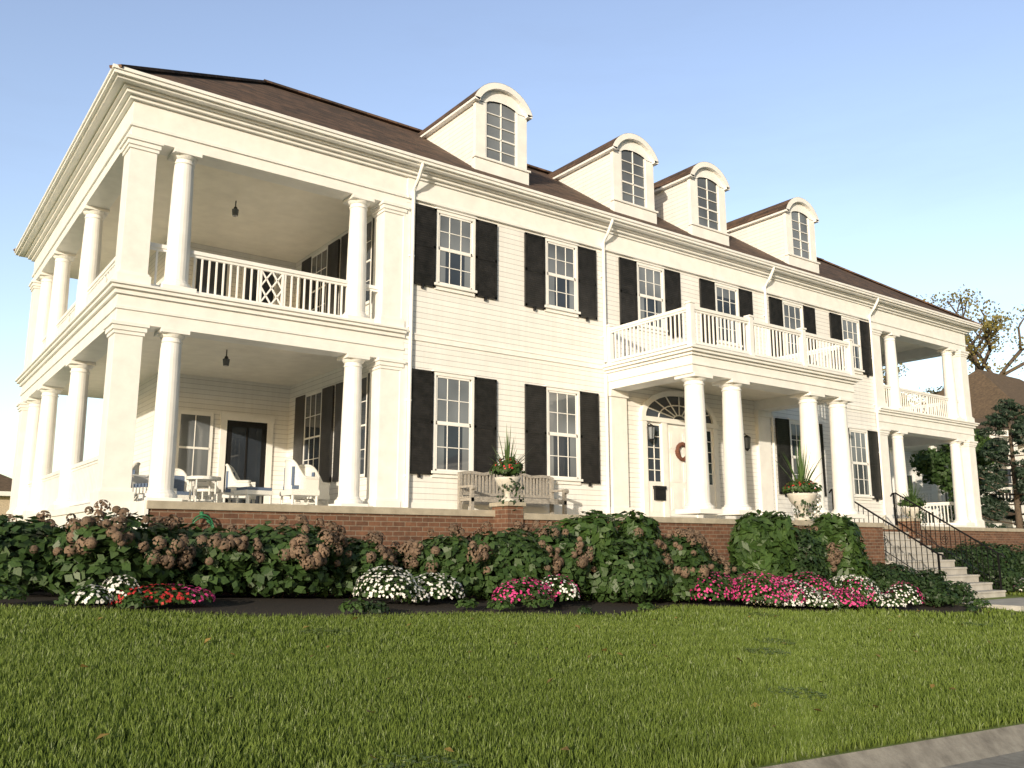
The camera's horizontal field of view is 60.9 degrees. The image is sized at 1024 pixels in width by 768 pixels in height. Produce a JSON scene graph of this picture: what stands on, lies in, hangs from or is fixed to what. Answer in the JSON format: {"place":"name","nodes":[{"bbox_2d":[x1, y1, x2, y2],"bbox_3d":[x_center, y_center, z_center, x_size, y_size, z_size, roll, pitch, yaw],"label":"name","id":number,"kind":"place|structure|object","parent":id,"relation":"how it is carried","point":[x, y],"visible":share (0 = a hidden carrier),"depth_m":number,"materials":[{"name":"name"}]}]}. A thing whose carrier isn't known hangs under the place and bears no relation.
{"place":"outdoors","nodes":[
{"label":"outdoors","id":0,"kind":"place"},
{"bbox_2d":[133,105,882,517],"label":"house clapboard walls","id":1,"kind":"structure","parent":0,"point":[507,319],"depth_m":20.63,"materials":[{"name":"white wood"}]},
{"bbox_2d":[58,154,923,438],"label":"house porch ceilings","id":2,"kind":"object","parent":1,"relation":"attached to","point":[282,222],"visible":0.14,"depth_m":19.56,"materials":[{"name":"white paint"}]},
{"bbox_2d":[13,64,981,325],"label":"house roof","id":3,"kind":"structure","parent":1,"relation":"on","point":[291,102],"depth_m":20.70,"materials":[{"name":"brown"}]},
{"bbox_2d":[195,221,867,503],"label":"window frames","id":4,"kind":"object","parent":1,"relation":"attached to","point":[237,458],"visible":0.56,"depth_m":21.06,"materials":[{"name":"white wood"}]},
{"bbox_2d":[223,201,878,503],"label":"black fittings","id":5,"kind":"object","parent":1,"relation":"attached to","point":[659,492],"visible":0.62,"depth_m":21.06,"materials":[{"name":"black metal"}]},
{"bbox_2d":[293,203,882,499],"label":"shutters","id":6,"kind":"object","parent":1,"relation":"attached to","point":[485,420],"visible":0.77,"depth_m":19.83,"materials":[{"name":"black wood"}]},
{"bbox_2d":[0,0,1023,477],"label":"sky","id":7,"kind":"structure","parent":0,"point":[900,123],"materials":[{"name":"blue"}]},
{"bbox_2d":[4,591,1023,767],"bbox_3d":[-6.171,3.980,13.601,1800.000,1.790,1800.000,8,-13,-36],"label":"ground","id":8,"kind":"structure","parent":0,"point":[1001,746],"depth_m":6.01,"materials":[{"name":"green plant"}]},
{"bbox_2d":[0,496,9,514],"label":"neighbour walls","id":9,"kind":"structure","parent":8,"relation":"on","point":[4,504],"depth_m":44.06,"materials":[{"name":"beige"}]},
{"bbox_2d":[0,491,10,495],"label":"house trim","id":10,"kind":"structure","parent":9,"relation":"attached to","point":[5,493],"depth_m":43.71,"materials":[{"name":"white wood"}]},
{"bbox_2d":[0,474,11,491],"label":"neighbour roof","id":11,"kind":"structure","parent":9,"relation":"on","point":[5,483],"depth_m":44.57,"materials":[{"name":"brown"}]},
{"bbox_2d":[108,458,815,604],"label":"red flowers","id":12,"kind":"object","parent":8,"relation":"on","point":[162,597],"visible":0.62,"depth_m":9.44,"materials":[{"name":"red plant"}]},
{"bbox_2d":[6,63,985,528],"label":"house trim","id":13,"kind":"structure","parent":8,"relation":"on","point":[134,125],"depth_m":18.70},
{"bbox_2d":[131,458,329,505],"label":"porch chairs","id":14,"kind":"object","parent":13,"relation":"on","point":[316,488],"visible":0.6,"depth_m":17.26,"materials":[{"name":"white wood"}]},
{"bbox_2d":[131,466,314,494],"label":"chair cushions","id":15,"kind":"object","parent":14,"relation":"on","point":[179,482],"visible":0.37,"depth_m":17.88,"materials":[{"name":"fabric"}]},
{"bbox_2d":[177,102,869,494],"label":"window panes","id":16,"kind":"structure","parent":13,"relation":"in","point":[193,438],"depth_m":20.39,"materials":[{"name":"glass"}]},
{"bbox_2d":[675,442,685,461],"bbox_3d":[4.249,1.685,21.675,0.497,0.499,0.129,8,-13,-36],"label":"door wreath","id":17,"kind":"object","parent":13,"relation":"attached to","point":[677,450],"depth_m":21.56,"materials":[{"name":"red plant"}]},
{"bbox_2d":[0,584,1012,617],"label":"mulch bed","id":18,"kind":"object","parent":8,"relation":"on","point":[313,605],"visible":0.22,"depth_m":11.51,"materials":[{"name":"brown soil"}]},
{"bbox_2d":[0,512,841,602],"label":"hydrangea bushes","id":19,"kind":"object","parent":18,"relation":"on","point":[516,557],"visible":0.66,"depth_m":11.62,"materials":[{"name":"green plant"}]},
{"bbox_2d":[5,499,901,579],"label":"hydrangea flowers","id":20,"kind":"object","parent":19,"relation":"attached to","point":[408,547],"visible":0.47,"depth_m":11.46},
{"bbox_2d":[5,473,1023,613],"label":"shrub","id":21,"kind":"object","parent":18,"relation":"on","point":[935,589],"depth_m":18.76,"materials":[{"name":"green plant"}]},
{"bbox_2d":[145,571,1015,606],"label":"pink flowers","id":22,"kind":"object","parent":18,"relation":"on","point":[698,589],"visible":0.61,"depth_m":14.79,"materials":[{"name":"pink plant"}]},
{"bbox_2d":[0,590,1023,767],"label":"lawn grass","id":23,"kind":"structure","parent":8,"relation":"on","point":[646,701],"depth_m":6.62,"materials":[{"name":"green plant"}]},
{"bbox_2d":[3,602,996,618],"bbox_3d":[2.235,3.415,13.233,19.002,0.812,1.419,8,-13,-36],"label":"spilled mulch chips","id":24,"kind":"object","parent":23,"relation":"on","point":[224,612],"visible":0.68,"depth_m":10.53,"materials":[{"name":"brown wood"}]},
{"bbox_2d":[0,456,1023,612],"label":"green shrubs","id":25,"kind":"object","parent":8,"relation":"on","point":[765,542],"visible":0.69,"depth_m":14.94,"materials":[{"name":"green plant"}]},
{"bbox_2d":[80,610,989,757],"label":"fallen leaves","id":26,"kind":"object","parent":8,"relation":"on","point":[449,748],"visible":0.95,"depth_m":6.88,"materials":[{"name":"brown plant"}]},
{"bbox_2d":[72,566,1023,606],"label":"white flowers","id":27,"kind":"object","parent":8,"relation":"on","point":[112,588],"visible":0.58,"depth_m":11.71,"materials":[{"name":"plant"}]},
{"bbox_2d":[147,506,1023,599],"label":"terrace brick walls","id":28,"kind":"structure","parent":8,"relation":"on","point":[401,529],"depth_m":14.30,"materials":[{"name":"red brick"}]},
{"bbox_2d":[191,511,213,528],"bbox_3d":[-4.243,1.997,11.893,0.339,0.511,0.123,8,-13,-36],"label":"garden hose","id":29,"kind":"object","parent":28,"relation":"attached to","point":[201,514],"visible":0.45,"depth_m":11.92,"materials":[{"name":"green rubber"}]},
{"bbox_2d":[457,471,568,513],"bbox_3d":[0.056,2.256,18.015,2.463,1.070,0.570,8,-13,-36],"label":"bench","id":30,"kind":"object","parent":28,"relation":"on","point":[475,496],"visible":0.73,"depth_m":18.03,"materials":[{"name":"white wood"}]},
{"bbox_2d":[146,500,1023,531],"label":"porch floor edge","id":31,"kind":"object","parent":28,"relation":"on","point":[178,505],"visible":0.4,"depth_m":14.03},
{"bbox_2d":[495,477,922,520],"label":"planter urns","id":32,"kind":"object","parent":28,"relation":"on","point":[792,497],"visible":0.76,"depth_m":19.66,"materials":[{"name":"stone"}]},
{"bbox_2d":[489,423,926,506],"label":"spike plants","id":33,"kind":"object","parent":32,"relation":"on","point":[801,466],"visible":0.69,"depth_m":19.78,"materials":[{"name":"green plant"}]},
{"bbox_2d":[301,612,988,767],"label":"lawn clover patches","id":34,"kind":"object","parent":8,"relation":"on","point":[466,764],"visible":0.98,"depth_m":7.20,"materials":[{"name":"green plant"}]},
{"bbox_2d":[885,389,914,404],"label":"autumn tree","id":35,"kind":"object","parent":8,"relation":"on","point":[902,398],"visible":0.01,"depth_m":84.21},
{"bbox_2d":[883,532,1023,611],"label":"concrete steps","id":36,"kind":"structure","parent":8,"relation":"on","point":[982,589],"depth_m":21.82,"materials":[{"name":"beige concrete"}]},
{"bbox_2d":[828,489,1004,589],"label":"steps iron railings","id":37,"kind":"object","parent":36,"relation":"on","point":[894,494],"visible":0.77,"depth_m":22.15,"materials":[{"name":"black metal"}]},
{"bbox_2d":[909,428,997,519],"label":"tree","id":38,"kind":"object","parent":8,"relation":"on","point":[930,463],"depth_m":40.79,"materials":[{"name":"green plant"}]},
{"bbox_2d":[890,429,1023,527],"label":"neighbour house trim","id":39,"kind":"structure","parent":8,"relation":"on","point":[935,493],"depth_m":44.11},
{"bbox_2d":[976,396,1023,528],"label":"pine tree","id":40,"kind":"object","parent":8,"relation":"on","point":[1002,448],"depth_m":33.41,"materials":[{"name":"green plant"}]},
{"bbox_2d":[882,284,1023,405],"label":"autumn tree","id":41,"kind":"object","parent":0,"point":[989,325],"depth_m":58.95,"materials":[{"name":"plant"}]},
{"bbox_2d":[889,444,1023,527],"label":"neighbour walls","id":42,"kind":"structure","parent":0,"point":[919,481],"depth_m":46.94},
{"bbox_2d":[907,469,1013,501],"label":"neighbour glass","id":43,"kind":"object","parent":42,"relation":"in","point":[1008,482],"visible":0.07,"depth_m":43.75,"materials":[{"name":"grey glass"}]},
{"bbox_2d":[913,369,1023,430],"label":"neighbour roof","id":44,"kind":"structure","parent":42,"relation":"on","point":[988,390],"depth_m":47.29,"materials":[{"name":"brown"}]}
]}

